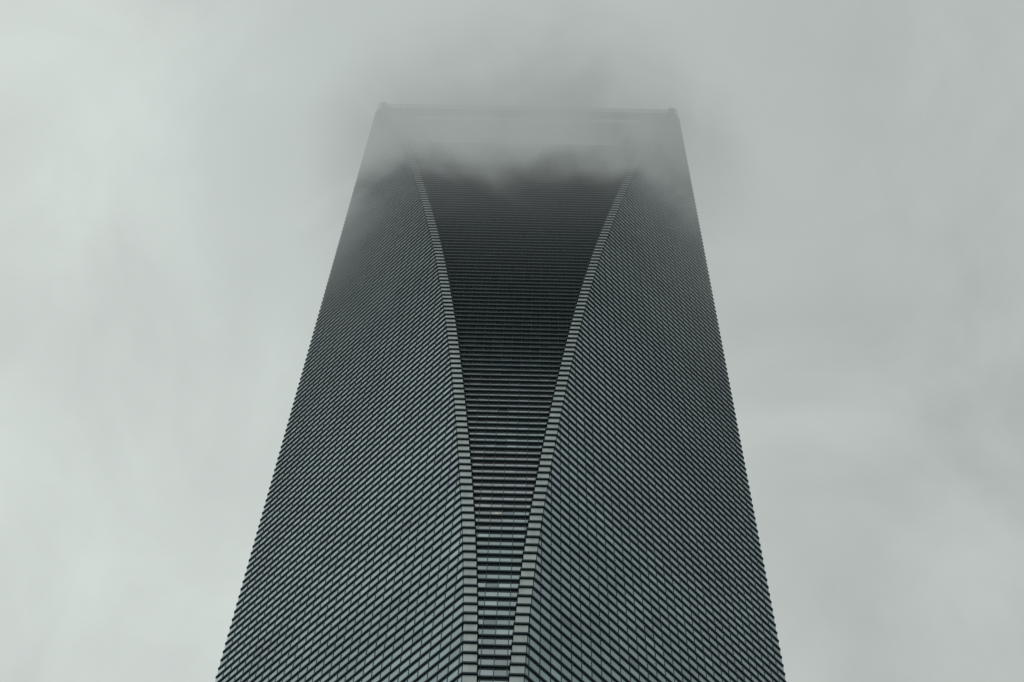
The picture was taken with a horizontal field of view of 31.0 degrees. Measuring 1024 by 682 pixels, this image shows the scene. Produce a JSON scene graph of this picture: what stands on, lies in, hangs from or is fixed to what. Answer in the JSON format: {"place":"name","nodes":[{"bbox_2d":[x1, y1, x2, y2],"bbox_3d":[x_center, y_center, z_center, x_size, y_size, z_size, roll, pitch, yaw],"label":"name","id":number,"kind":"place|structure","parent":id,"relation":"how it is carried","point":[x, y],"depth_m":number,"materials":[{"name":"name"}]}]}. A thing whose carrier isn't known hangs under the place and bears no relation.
{"place":"outdoors","nodes":[
{"label":"outdoors","id":0,"kind":"place"},
{"bbox_2d":[215,102,786,681],"bbox_3d":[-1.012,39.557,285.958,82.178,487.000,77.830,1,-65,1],"label":"skyscraper","id":1,"kind":"structure","parent":0,"point":[511,448],"depth_m":289.12,"materials":[{"name":"glass"}]},
{"bbox_2d":[372,662,381,675],"bbox_3d":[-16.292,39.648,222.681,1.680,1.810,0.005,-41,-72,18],"label":"window","id":2,"kind":"structure","parent":1,"relation":"in","point":[376,669],"depth_m":222.89,"materials":[{"name":"grey glass"}]},
{"bbox_2d":[380,665,389,677],"bbox_3d":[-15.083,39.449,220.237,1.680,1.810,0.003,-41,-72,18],"label":"window","id":3,"kind":"structure","parent":1,"relation":"in","point":[387,669],"depth_m":220.35,"materials":[{"name":"grey glass"}]},
{"bbox_2d":[382,654,391,667],"bbox_3d":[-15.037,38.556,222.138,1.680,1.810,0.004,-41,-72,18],"label":"window","id":4,"kind":"structure","parent":1,"relation":"in","point":[387,660],"depth_m":222.30,"materials":[{"name":"grey glass"}]},
{"bbox_2d":[389,667,398,679],"bbox_3d":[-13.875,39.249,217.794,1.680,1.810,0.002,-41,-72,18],"label":"window","id":5,"kind":"structure","parent":1,"relation":"in","point":[395,672],"depth_m":217.94,"materials":[{"name":"grey glass"}]},
{"bbox_2d":[390,656,400,669],"bbox_3d":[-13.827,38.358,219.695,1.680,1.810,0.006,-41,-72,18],"label":"window","id":6,"kind":"structure","parent":1,"relation":"in","point":[397,661],"depth_m":219.87,"materials":[{"name":"grey glass"}]},
{"bbox_2d":[392,646,401,658],"bbox_3d":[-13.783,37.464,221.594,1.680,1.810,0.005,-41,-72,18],"label":"window","id":7,"kind":"structure","parent":1,"relation":"in","point":[398,651],"depth_m":221.75,"materials":[{"name":"grey glass"}]},
{"bbox_2d":[399,658,409,671],"bbox_3d":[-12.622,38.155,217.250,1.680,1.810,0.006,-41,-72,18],"label":"window","id":8,"kind":"structure","parent":1,"relation":"in","point":[406,663],"depth_m":217.47,"materials":[{"name":"grey glass"}]},
{"bbox_2d":[401,648,410,660],"bbox_3d":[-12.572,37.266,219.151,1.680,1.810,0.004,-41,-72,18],"label":"window","id":9,"kind":"structure","parent":1,"relation":"in","point":[404,655],"depth_m":219.39,"materials":[{"name":"grey glass"}]},
{"bbox_2d":[402,638,411,650],"bbox_3d":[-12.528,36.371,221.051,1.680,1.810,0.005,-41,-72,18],"label":"window","id":10,"kind":"structure","parent":1,"relation":"in","point":[408,643],"depth_m":221.21,"materials":[{"name":"grey glass"}]},
{"bbox_2d":[409,660,418,673],"bbox_3d":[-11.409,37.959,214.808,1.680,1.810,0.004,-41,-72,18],"label":"window","id":11,"kind":"structure","parent":1,"relation":"in","point":[415,665],"depth_m":215.04,"materials":[{"name":"grey glass"}]},
{"bbox_2d":[410,650,419,662],"bbox_3d":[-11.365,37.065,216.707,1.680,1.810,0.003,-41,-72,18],"label":"window","id":12,"kind":"structure","parent":1,"relation":"in","point":[416,655],"depth_m":216.94,"materials":[{"name":"grey glass"}]},
{"bbox_2d":[411,640,420,652],"bbox_3d":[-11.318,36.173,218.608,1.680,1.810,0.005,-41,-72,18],"label":"window","id":13,"kind":"structure","parent":1,"relation":"in","point":[418,644],"depth_m":218.82,"materials":[{"name":"grey glass"}]},
{"bbox_2d":[412,630,421,642],"bbox_3d":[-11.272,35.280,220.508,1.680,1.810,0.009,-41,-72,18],"label":"window","id":14,"kind":"structure","parent":1,"relation":"in","point":[415,637],"depth_m":220.67,"materials":[{"name":"grey glass"}]},
{"bbox_2d":[418,662,427,675],"bbox_3d":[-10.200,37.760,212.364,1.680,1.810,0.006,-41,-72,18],"label":"window","id":15,"kind":"structure","parent":1,"relation":"in","point":[424,667],"depth_m":212.53,"materials":[{"name":"grey glass"}]},
{"bbox_2d":[419,652,428,664],"bbox_3d":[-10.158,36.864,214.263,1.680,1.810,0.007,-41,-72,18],"label":"window","id":16,"kind":"structure","parent":1,"relation":"in","point":[426,656],"depth_m":214.41,"materials":[{"name":"grey glass"}]},
{"bbox_2d":[420,641,430,654],"bbox_3d":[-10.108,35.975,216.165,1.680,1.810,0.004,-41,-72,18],"label":"window","id":17,"kind":"structure","parent":1,"relation":"in","point":[427,646],"depth_m":216.38,"materials":[{"name":"grey glass"}]},
{"bbox_2d":[421,631,431,644],"bbox_3d":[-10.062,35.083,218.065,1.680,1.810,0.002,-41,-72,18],"label":"window","id":18,"kind":"structure","parent":1,"relation":"in","point":[426,637],"depth_m":218.29,"materials":[{"name":"grey glass"}]},
{"bbox_2d":[423,621,432,633],"bbox_3d":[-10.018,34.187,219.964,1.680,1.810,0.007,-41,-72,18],"label":"window","id":19,"kind":"structure","parent":1,"relation":"in","point":[426,628],"depth_m":220.19,"materials":[{"name":"grey glass"}]},
{"bbox_2d":[427,664,437,678],"bbox_3d":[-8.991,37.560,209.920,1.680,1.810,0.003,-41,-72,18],"label":"window","id":20,"kind":"structure","parent":1,"relation":"in","point":[434,669],"depth_m":210.06,"materials":[{"name":"grey glass"}]},
{"bbox_2d":[429,653,438,666],"bbox_3d":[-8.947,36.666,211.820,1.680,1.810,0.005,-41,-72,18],"label":"window","id":21,"kind":"structure","parent":1,"relation":"in","point":[435,658],"depth_m":212.01,"materials":[{"name":"grey glass"}]},
{"bbox_2d":[430,643,439,655],"bbox_3d":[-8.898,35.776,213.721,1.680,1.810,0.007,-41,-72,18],"label":"window","id":22,"kind":"structure","parent":1,"relation":"in","point":[437,647],"depth_m":213.88,"materials":[{"name":"grey glass"}]},
{"bbox_2d":[431,632,440,645],"bbox_3d":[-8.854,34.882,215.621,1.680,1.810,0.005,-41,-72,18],"label":"window","id":23,"kind":"structure","parent":1,"relation":"in","point":[438,637],"depth_m":215.83,"materials":[{"name":"grey glass"}]},
{"bbox_2d":[432,622,441,635],"bbox_3d":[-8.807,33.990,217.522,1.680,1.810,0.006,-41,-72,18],"label":"window","id":24,"kind":"structure","parent":1,"relation":"in","point":[437,628],"depth_m":217.73,"materials":[{"name":"grey glass"}]},
{"bbox_2d":[433,612,442,625],"bbox_3d":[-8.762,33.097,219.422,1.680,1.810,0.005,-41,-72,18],"label":"window","id":25,"kind":"structure","parent":1,"relation":"in","point":[437,619],"depth_m":219.65,"materials":[{"name":"grey glass"}]},
{"bbox_2d":[437,666,447,680],"bbox_3d":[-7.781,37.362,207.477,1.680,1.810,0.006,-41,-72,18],"label":"window","id":26,"kind":"structure","parent":1,"relation":"in","point":[444,671],"depth_m":207.66,"materials":[{"name":"grey glass"}]},
{"bbox_2d":[438,655,448,669],"bbox_3d":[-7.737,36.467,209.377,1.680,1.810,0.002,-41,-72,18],"label":"window","id":27,"kind":"structure","parent":1,"relation":"in","point":[445,660],"depth_m":209.54,"materials":[{"name":"grey glass"}]},
{"bbox_2d":[439,644,449,658],"bbox_3d":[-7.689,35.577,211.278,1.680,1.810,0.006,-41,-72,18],"label":"window","id":28,"kind":"structure","parent":1,"relation":"in","point":[446,649],"depth_m":211.44,"materials":[{"name":"grey glass"}]},
{"bbox_2d":[440,634,450,647],"bbox_3d":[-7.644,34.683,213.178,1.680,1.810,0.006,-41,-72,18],"label":"window","id":29,"kind":"structure","parent":1,"relation":"in","point":[447,639],"depth_m":213.31,"materials":[{"name":"grey glass"}]},
{"bbox_2d":[441,624,451,637],"bbox_3d":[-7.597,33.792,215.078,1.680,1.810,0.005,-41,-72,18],"label":"window","id":30,"kind":"structure","parent":1,"relation":"in","point":[446,630],"depth_m":215.30,"materials":[{"name":"grey glass"}]},
{"bbox_2d":[442,613,452,627],"bbox_3d":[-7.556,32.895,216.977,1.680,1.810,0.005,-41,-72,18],"label":"window","id":31,"kind":"structure","parent":1,"relation":"in","point":[448,619],"depth_m":217.15,"materials":[{"name":"grey glass"}]},
{"bbox_2d":[443,603,453,617],"bbox_3d":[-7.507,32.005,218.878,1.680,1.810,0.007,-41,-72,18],"label":"window","id":32,"kind":"structure","parent":1,"relation":"in","point":[448,610],"depth_m":219.06,"materials":[{"name":"grey glass"}]},
{"bbox_2d":[448,657,458,671],"bbox_3d":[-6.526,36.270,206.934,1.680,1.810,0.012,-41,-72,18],"label":"window","id":33,"kind":"structure","parent":1,"relation":"in","point":[455,662],"depth_m":207.10,"materials":[{"name":"grey glass"}]},
{"bbox_2d":[449,646,459,660],"bbox_3d":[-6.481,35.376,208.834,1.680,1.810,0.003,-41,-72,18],"label":"window","id":34,"kind":"structure","parent":1,"relation":"in","point":[456,651],"depth_m":209.03,"materials":[{"name":"grey glass"}]},
{"bbox_2d":[450,635,460,649],"bbox_3d":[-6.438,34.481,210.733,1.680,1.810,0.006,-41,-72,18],"label":"window","id":35,"kind":"structure","parent":1,"relation":"in","point":[456,641],"depth_m":210.93,"materials":[{"name":"grey glass"}]},
{"bbox_2d":[451,625,461,638],"bbox_3d":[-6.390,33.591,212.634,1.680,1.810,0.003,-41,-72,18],"label":"window","id":36,"kind":"structure","parent":1,"relation":"in","point":[458,630],"depth_m":212.79,"materials":[{"name":"grey glass"}]},
{"bbox_2d":[452,614,462,628],"bbox_3d":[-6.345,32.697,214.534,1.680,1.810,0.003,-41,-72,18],"label":"window","id":37,"kind":"structure","parent":1,"relation":"in","point":[457,621],"depth_m":214.72,"materials":[{"name":"grey glass"}]},
{"bbox_2d":[453,605,462,618],"bbox_3d":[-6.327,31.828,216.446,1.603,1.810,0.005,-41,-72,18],"label":"window","id":38,"kind":"structure","parent":1,"relation":"in","point":[459,610],"depth_m":216.62,"materials":[{"name":"grey glass"}]},
{"bbox_2d":[477,548,487,552],"bbox_3d":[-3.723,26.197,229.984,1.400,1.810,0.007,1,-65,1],"label":"window","id":39,"kind":"structure","parent":1,"relation":"in","point":[479,550],"depth_m":230.19,"materials":[{"name":"grey glass"}]},
{"bbox_2d":[477,540,487,544],"bbox_3d":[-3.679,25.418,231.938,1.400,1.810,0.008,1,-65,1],"label":"window","id":40,"kind":"structure","parent":1,"relation":"in","point":[482,542],"depth_m":232.17,"materials":[{"name":"grey glass"}]},
{"bbox_2d":[480,668,492,674],"bbox_3d":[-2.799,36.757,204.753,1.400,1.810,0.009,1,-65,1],"label":"window","id":41,"kind":"structure","parent":1,"relation":"in","point":[484,671],"depth_m":204.99,"materials":[{"name":"grey glass"}]},
{"bbox_2d":[481,657,493,664],"bbox_3d":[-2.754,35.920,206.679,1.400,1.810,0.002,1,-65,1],"label":"window","id":42,"kind":"structure","parent":1,"relation":"in","point":[486,661],"depth_m":206.85,"materials":[{"name":"grey glass"}]},
{"bbox_2d":[482,647,493,653],"bbox_3d":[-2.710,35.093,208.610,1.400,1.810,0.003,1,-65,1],"label":"window","id":43,"kind":"structure","parent":1,"relation":"in","point":[485,650],"depth_m":208.88,"materials":[{"name":"grey glass"}]},
{"bbox_2d":[482,637,494,643],"bbox_3d":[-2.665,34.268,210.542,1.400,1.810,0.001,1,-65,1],"label":"window","id":44,"kind":"structure","parent":1,"relation":"in","point":[486,640],"depth_m":210.77,"materials":[{"name":"grey glass"}]},
{"bbox_2d":[483,627,494,633],"bbox_3d":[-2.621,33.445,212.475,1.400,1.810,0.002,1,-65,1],"label":"window","id":45,"kind":"structure","parent":1,"relation":"in","point":[485,630],"depth_m":212.74,"materials":[{"name":"grey glass"}]},
{"bbox_2d":[484,618,495,623],"bbox_3d":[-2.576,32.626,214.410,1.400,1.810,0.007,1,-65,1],"label":"window","id":46,"kind":"structure","parent":1,"relation":"in","point":[486,620],"depth_m":214.64,"materials":[{"name":"grey glass"}]},
{"bbox_2d":[484,608,495,614],"bbox_3d":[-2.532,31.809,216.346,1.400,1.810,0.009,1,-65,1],"label":"window","id":47,"kind":"structure","parent":1,"relation":"in","point":[488,611],"depth_m":216.62,"materials":[{"name":"grey glass"}]},
{"bbox_2d":[485,599,496,604],"bbox_3d":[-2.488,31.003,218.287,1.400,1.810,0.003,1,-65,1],"label":"window","id":48,"kind":"structure","parent":1,"relation":"in","point":[487,601],"depth_m":218.61,"materials":[{"name":"grey glass"}]},
{"bbox_2d":[486,590,497,595],"bbox_3d":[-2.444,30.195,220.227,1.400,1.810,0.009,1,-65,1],"label":"window","id":49,"kind":"structure","parent":1,"relation":"in","point":[488,592],"depth_m":220.62,"materials":[{"name":"grey glass"}]},
{"bbox_2d":[486,581,497,586],"bbox_3d":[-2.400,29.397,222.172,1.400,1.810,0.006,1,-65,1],"label":"window","id":50,"kind":"structure","parent":1,"relation":"in","point":[488,584],"depth_m":222.41,"materials":[{"name":"grey glass"}]},
{"bbox_2d":[487,573,497,577],"bbox_3d":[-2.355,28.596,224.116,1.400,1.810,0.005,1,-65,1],"label":"window","id":51,"kind":"structure","parent":1,"relation":"in","point":[489,575],"depth_m":224.42,"materials":[{"name":"grey glass"}]},
{"bbox_2d":[487,564,498,569],"bbox_3d":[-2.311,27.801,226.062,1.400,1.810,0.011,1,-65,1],"label":"window","id":52,"kind":"structure","parent":1,"relation":"in","point":[490,566],"depth_m":226.24,"materials":[{"name":"grey glass"}]},
{"bbox_2d":[488,556,498,560],"bbox_3d":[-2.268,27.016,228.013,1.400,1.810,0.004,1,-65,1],"label":"window","id":53,"kind":"structure","parent":1,"relation":"in","point":[490,558],"depth_m":228.35,"materials":[{"name":"grey glass"}]},
{"bbox_2d":[488,548,499,552],"bbox_3d":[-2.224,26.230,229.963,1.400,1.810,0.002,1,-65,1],"label":"window","id":54,"kind":"structure","parent":1,"relation":"in","point":[491,550],"depth_m":230.25,"materials":[{"name":"grey glass"}]},
{"bbox_2d":[489,540,499,544],"bbox_3d":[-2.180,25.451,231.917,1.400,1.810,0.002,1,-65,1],"label":"window","id":55,"kind":"structure","parent":1,"relation":"in","point":[491,542],"depth_m":232.23,"materials":[{"name":"grey glass"}]},
{"bbox_2d":[215,102,784,681],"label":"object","id":56,"kind":"structure","parent":1,"relation":"in","point":[534,677],"depth_m":278.75,"materials":[{"name":"black glass"}]},
{"bbox_2d":[494,668,506,675],"bbox_3d":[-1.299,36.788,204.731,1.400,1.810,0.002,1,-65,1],"label":"window","id":57,"kind":"structure","parent":1,"relation":"in","point":[497,671],"depth_m":204.94,"materials":[{"name":"grey glass"}]},
{"bbox_2d":[494,658,506,664],"bbox_3d":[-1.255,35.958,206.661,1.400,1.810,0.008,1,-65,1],"label":"window","id":58,"kind":"structure","parent":1,"relation":"in","point":[498,661],"depth_m":206.85,"materials":[{"name":"grey glass"}]},
{"bbox_2d":[495,648,507,654],"bbox_3d":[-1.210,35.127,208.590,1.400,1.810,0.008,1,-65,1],"label":"window","id":59,"kind":"structure","parent":1,"relation":"in","point":[503,651],"depth_m":208.78,"materials":[{"name":"grey glass"}]},
{"bbox_2d":[496,638,507,643],"bbox_3d":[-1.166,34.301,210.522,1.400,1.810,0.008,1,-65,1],"label":"window","id":60,"kind":"structure","parent":1,"relation":"in","point":[498,640],"depth_m":210.75,"materials":[{"name":"grey glass"}]},
{"bbox_2d":[496,628,507,633],"bbox_3d":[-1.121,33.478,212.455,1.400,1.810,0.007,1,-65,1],"label":"window","id":61,"kind":"structure","parent":1,"relation":"in","point":[498,630],"depth_m":212.71,"materials":[{"name":"grey glass"}]},
{"bbox_2d":[497,618,508,624],"bbox_3d":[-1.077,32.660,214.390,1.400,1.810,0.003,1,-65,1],"label":"window","id":62,"kind":"structure","parent":1,"relation":"in","point":[505,621],"depth_m":214.62,"materials":[{"name":"grey glass"}]},
{"bbox_2d":[497,609,508,614],"bbox_3d":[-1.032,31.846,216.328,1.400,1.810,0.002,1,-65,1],"label":"window","id":63,"kind":"structure","parent":1,"relation":"in","point":[499,611],"depth_m":216.54,"materials":[{"name":"grey glass"}]},
{"bbox_2d":[498,600,509,605],"bbox_3d":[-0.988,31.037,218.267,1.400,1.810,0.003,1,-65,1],"label":"window","id":64,"kind":"structure","parent":1,"relation":"in","point":[500,602],"depth_m":218.53,"materials":[{"name":"grey glass"}]},
{"bbox_2d":[498,590,509,595],"bbox_3d":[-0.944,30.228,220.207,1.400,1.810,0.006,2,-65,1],"label":"window","id":65,"kind":"structure","parent":1,"relation":"in","point":[500,593],"depth_m":220.46,"materials":[{"name":"grey glass"}]},
{"bbox_2d":[499,582,509,586],"bbox_3d":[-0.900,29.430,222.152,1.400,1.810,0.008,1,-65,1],"label":"window","id":66,"kind":"structure","parent":1,"relation":"in","point":[501,584],"depth_m":222.46,"materials":[{"name":"grey glass"}]},
{"bbox_2d":[499,573,510,578],"bbox_3d":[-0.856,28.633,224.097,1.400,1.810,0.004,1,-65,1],"label":"window","id":67,"kind":"structure","parent":1,"relation":"in","point":[501,575],"depth_m":224.42,"materials":[{"name":"grey glass"}]},
{"bbox_2d":[500,565,510,569],"bbox_3d":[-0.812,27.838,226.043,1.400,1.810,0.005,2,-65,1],"label":"window","id":68,"kind":"structure","parent":1,"relation":"in","point":[502,567],"depth_m":226.29,"materials":[{"name":"grey glass"}]},
{"bbox_2d":[500,556,511,561],"bbox_3d":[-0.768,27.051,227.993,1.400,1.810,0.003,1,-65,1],"label":"window","id":69,"kind":"structure","parent":1,"relation":"in","point":[502,558],"depth_m":228.35,"materials":[{"name":"grey glass"}]},
{"bbox_2d":[501,548,511,552],"bbox_3d":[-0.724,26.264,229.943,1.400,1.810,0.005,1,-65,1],"label":"window","id":70,"kind":"structure","parent":1,"relation":"in","point":[503,550],"depth_m":230.31,"materials":[{"name":"grey glass"}]},
{"bbox_2d":[501,540,511,544],"bbox_3d":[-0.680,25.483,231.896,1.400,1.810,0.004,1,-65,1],"label":"window","id":71,"kind":"structure","parent":1,"relation":"in","point":[503,542],"depth_m":232.28,"materials":[{"name":"grey glass"}]},
{"bbox_2d":[513,549,523,553],"bbox_3d":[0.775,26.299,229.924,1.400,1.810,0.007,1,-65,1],"label":"window","id":72,"kind":"structure","parent":1,"relation":"in","point":[520,551],"depth_m":230.14,"materials":[{"name":"grey glass"}]},
{"bbox_2d":[513,541,523,545],"bbox_3d":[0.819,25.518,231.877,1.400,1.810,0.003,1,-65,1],"label":"window","id":73,"kind":"structure","parent":1,"relation":"in","point":[514,542],"depth_m":232.11,"materials":[{"name":"grey glass"}]},
{"bbox_2d":[529,659,539,673],"bbox_3d":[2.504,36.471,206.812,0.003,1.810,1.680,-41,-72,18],"label":"window","id":74,"kind":"structure","parent":1,"relation":"in","point":[532,664],"depth_m":207.00,"materials":[{"name":"grey glass"}]},
{"bbox_2d":[530,648,539,662],"bbox_3d":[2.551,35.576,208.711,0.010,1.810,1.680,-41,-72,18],"label":"window","id":75,"kind":"structure","parent":1,"relation":"in","point":[532,653],"depth_m":208.90,"materials":[{"name":"grey glass"}]},
{"bbox_2d":[530,637,539,651],"bbox_3d":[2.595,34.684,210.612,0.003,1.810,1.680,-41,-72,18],"label":"window","id":76,"kind":"structure","parent":1,"relation":"in","point":[532,642],"depth_m":210.77,"materials":[{"name":"grey glass"}]},
{"bbox_2d":[530,627,539,641],"bbox_3d":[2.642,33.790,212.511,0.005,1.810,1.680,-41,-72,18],"label":"window","id":77,"kind":"structure","parent":1,"relation":"in","point":[532,631],"depth_m":212.64,"materials":[{"name":"grey glass"}]},
{"bbox_2d":[530,616,539,630],"bbox_3d":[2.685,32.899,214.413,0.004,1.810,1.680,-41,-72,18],"label":"window","id":78,"kind":"structure","parent":1,"relation":"in","point":[532,621],"depth_m":214.56,"materials":[{"name":"grey glass"}]},
{"bbox_2d":[541,658,549,671],"bbox_3d":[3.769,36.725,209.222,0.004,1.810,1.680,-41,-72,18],"label":"window","id":79,"kind":"structure","parent":1,"relation":"in","point":[543,662],"depth_m":209.39,"materials":[{"name":"grey glass"}]},
{"bbox_2d":[541,647,549,660],"bbox_3d":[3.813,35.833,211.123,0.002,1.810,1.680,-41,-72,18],"label":"window","id":80,"kind":"structure","parent":1,"relation":"in","point":[543,651],"depth_m":211.29,"materials":[{"name":"grey glass"}]},
{"bbox_2d":[541,636,550,650],"bbox_3d":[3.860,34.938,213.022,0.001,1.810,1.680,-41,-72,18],"label":"window","id":81,"kind":"structure","parent":1,"relation":"in","point":[543,641],"depth_m":213.23,"materials":[{"name":"grey glass"}]},
{"bbox_2d":[541,626,550,640],"bbox_3d":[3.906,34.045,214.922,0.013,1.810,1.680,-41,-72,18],"label":"window","id":82,"kind":"structure","parent":1,"relation":"in","point":[543,631],"depth_m":215.09,"materials":[{"name":"grey glass"}]},
{"bbox_2d":[541,616,550,630],"bbox_3d":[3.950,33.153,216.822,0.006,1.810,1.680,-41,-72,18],"label":"window","id":83,"kind":"structure","parent":1,"relation":"in","point":[543,620],"depth_m":216.99,"materials":[{"name":"grey glass"}]},
{"bbox_2d":[541,606,550,619],"bbox_3d":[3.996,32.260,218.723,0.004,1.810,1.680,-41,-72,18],"label":"window","id":84,"kind":"structure","parent":1,"relation":"in","point":[543,610],"depth_m":218.90,"materials":[{"name":"grey glass"}]},
{"bbox_2d":[551,666,560,681],"bbox_3d":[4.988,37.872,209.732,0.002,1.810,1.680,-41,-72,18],"label":"window","id":85,"kind":"structure","parent":1,"relation":"in","point":[553,671],"depth_m":209.88,"materials":[{"name":"grey glass"}]},
{"bbox_2d":[551,656,560,670],"bbox_3d":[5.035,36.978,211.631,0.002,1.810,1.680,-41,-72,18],"label":"window","id":86,"kind":"structure","parent":1,"relation":"in","point":[553,660],"depth_m":211.78,"materials":[{"name":"grey glass"}]},
{"bbox_2d":[551,645,560,659],"bbox_3d":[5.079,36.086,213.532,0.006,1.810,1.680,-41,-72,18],"label":"window","id":87,"kind":"structure","parent":1,"relation":"in","point":[553,650],"depth_m":213.68,"materials":[{"name":"grey glass"}]},
{"bbox_2d":[551,635,560,649],"bbox_3d":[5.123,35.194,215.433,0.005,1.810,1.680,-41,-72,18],"label":"window","id":88,"kind":"structure","parent":1,"relation":"in","point":[553,639],"depth_m":215.56,"materials":[{"name":"grey glass"}]},
{"bbox_2d":[551,624,560,638],"bbox_3d":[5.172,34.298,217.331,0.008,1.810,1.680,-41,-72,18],"label":"window","id":89,"kind":"structure","parent":1,"relation":"in","point":[553,629],"depth_m":217.52,"materials":[{"name":"grey glass"}]},
{"bbox_2d":[562,655,570,668],"bbox_3d":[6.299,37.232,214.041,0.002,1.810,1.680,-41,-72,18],"label":"window","id":90,"kind":"structure","parent":1,"relation":"in","point":[564,659],"depth_m":214.20,"materials":[{"name":"grey glass"}]},
{"bbox_2d":[562,644,570,657],"bbox_3d":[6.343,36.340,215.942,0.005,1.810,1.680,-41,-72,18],"label":"window","id":91,"kind":"structure","parent":1,"relation":"in","point":[564,649],"depth_m":216.14,"materials":[{"name":"grey glass"}]},
{"bbox_2d":[562,634,570,647],"bbox_3d":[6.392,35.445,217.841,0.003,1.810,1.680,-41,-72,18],"label":"window","id":92,"kind":"structure","parent":1,"relation":"in","point":[564,639],"depth_m":218.05,"materials":[{"name":"grey glass"}]},
{"bbox_2d":[562,624,570,637],"bbox_3d":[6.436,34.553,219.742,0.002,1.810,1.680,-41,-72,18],"label":"window","id":93,"kind":"structure","parent":1,"relation":"in","point":[564,629],"depth_m":219.92,"materials":[{"name":"grey glass"}]},
{"bbox_2d":[562,665,571,679],"bbox_3d":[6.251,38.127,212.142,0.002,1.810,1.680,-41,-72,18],"label":"window","id":94,"kind":"structure","parent":1,"relation":"in","point":[564,670],"depth_m":212.32,"materials":[{"name":"grey glass"}]},
{"bbox_2d":[572,643,580,656],"bbox_3d":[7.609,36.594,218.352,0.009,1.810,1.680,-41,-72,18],"label":"window","id":95,"kind":"structure","parent":1,"relation":"in","point":[574,648],"depth_m":218.53,"materials":[{"name":"grey glass"}]},
{"bbox_2d":[572,663,581,678],"bbox_3d":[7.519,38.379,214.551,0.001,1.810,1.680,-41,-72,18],"label":"window","id":96,"kind":"structure","parent":1,"relation":"in","point":[574,668],"depth_m":214.72,"materials":[{"name":"grey glass"}]},
{"bbox_2d":[572,653,581,667],"bbox_3d":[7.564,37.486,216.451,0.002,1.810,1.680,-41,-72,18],"label":"window","id":97,"kind":"structure","parent":1,"relation":"in","point":[574,658],"depth_m":216.62,"materials":[{"name":"grey glass"}]},
{"bbox_2d":[582,652,590,665],"bbox_3d":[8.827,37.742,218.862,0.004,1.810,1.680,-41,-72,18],"label":"window","id":98,"kind":"structure","parent":1,"relation":"in","point":[584,657],"depth_m":219.01,"materials":[{"name":"grey glass"}]},
{"bbox_2d":[582,642,590,655],"bbox_3d":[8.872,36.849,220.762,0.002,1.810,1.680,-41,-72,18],"label":"window","id":99,"kind":"structure","parent":1,"relation":"in","point":[584,647],"depth_m":220.94,"materials":[{"name":"grey glass"}]},
{"bbox_2d":[582,662,591,676],"bbox_3d":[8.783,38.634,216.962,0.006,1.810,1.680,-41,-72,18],"label":"window","id":100,"kind":"structure","parent":1,"relation":"in","point":[584,667],"depth_m":217.15,"materials":[{"name":"grey glass"}]},
{"bbox_2d":[592,651,600,664],"bbox_3d":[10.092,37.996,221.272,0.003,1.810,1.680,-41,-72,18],"label":"window","id":101,"kind":"structure","parent":1,"relation":"in","point":[595,656],"depth_m":221.43,"materials":[{"name":"grey glass"}]},
{"bbox_2d":[592,661,601,675],"bbox_3d":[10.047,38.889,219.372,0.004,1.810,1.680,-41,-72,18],"label":"window","id":102,"kind":"structure","parent":1,"relation":"in","point":[594,665],"depth_m":219.49,"materials":[{"name":"grey glass"}]},
{"bbox_2d":[0,0,1023,681],"label":"sky","id":103,"kind":"structure","parent":0,"point":[178,178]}
]}

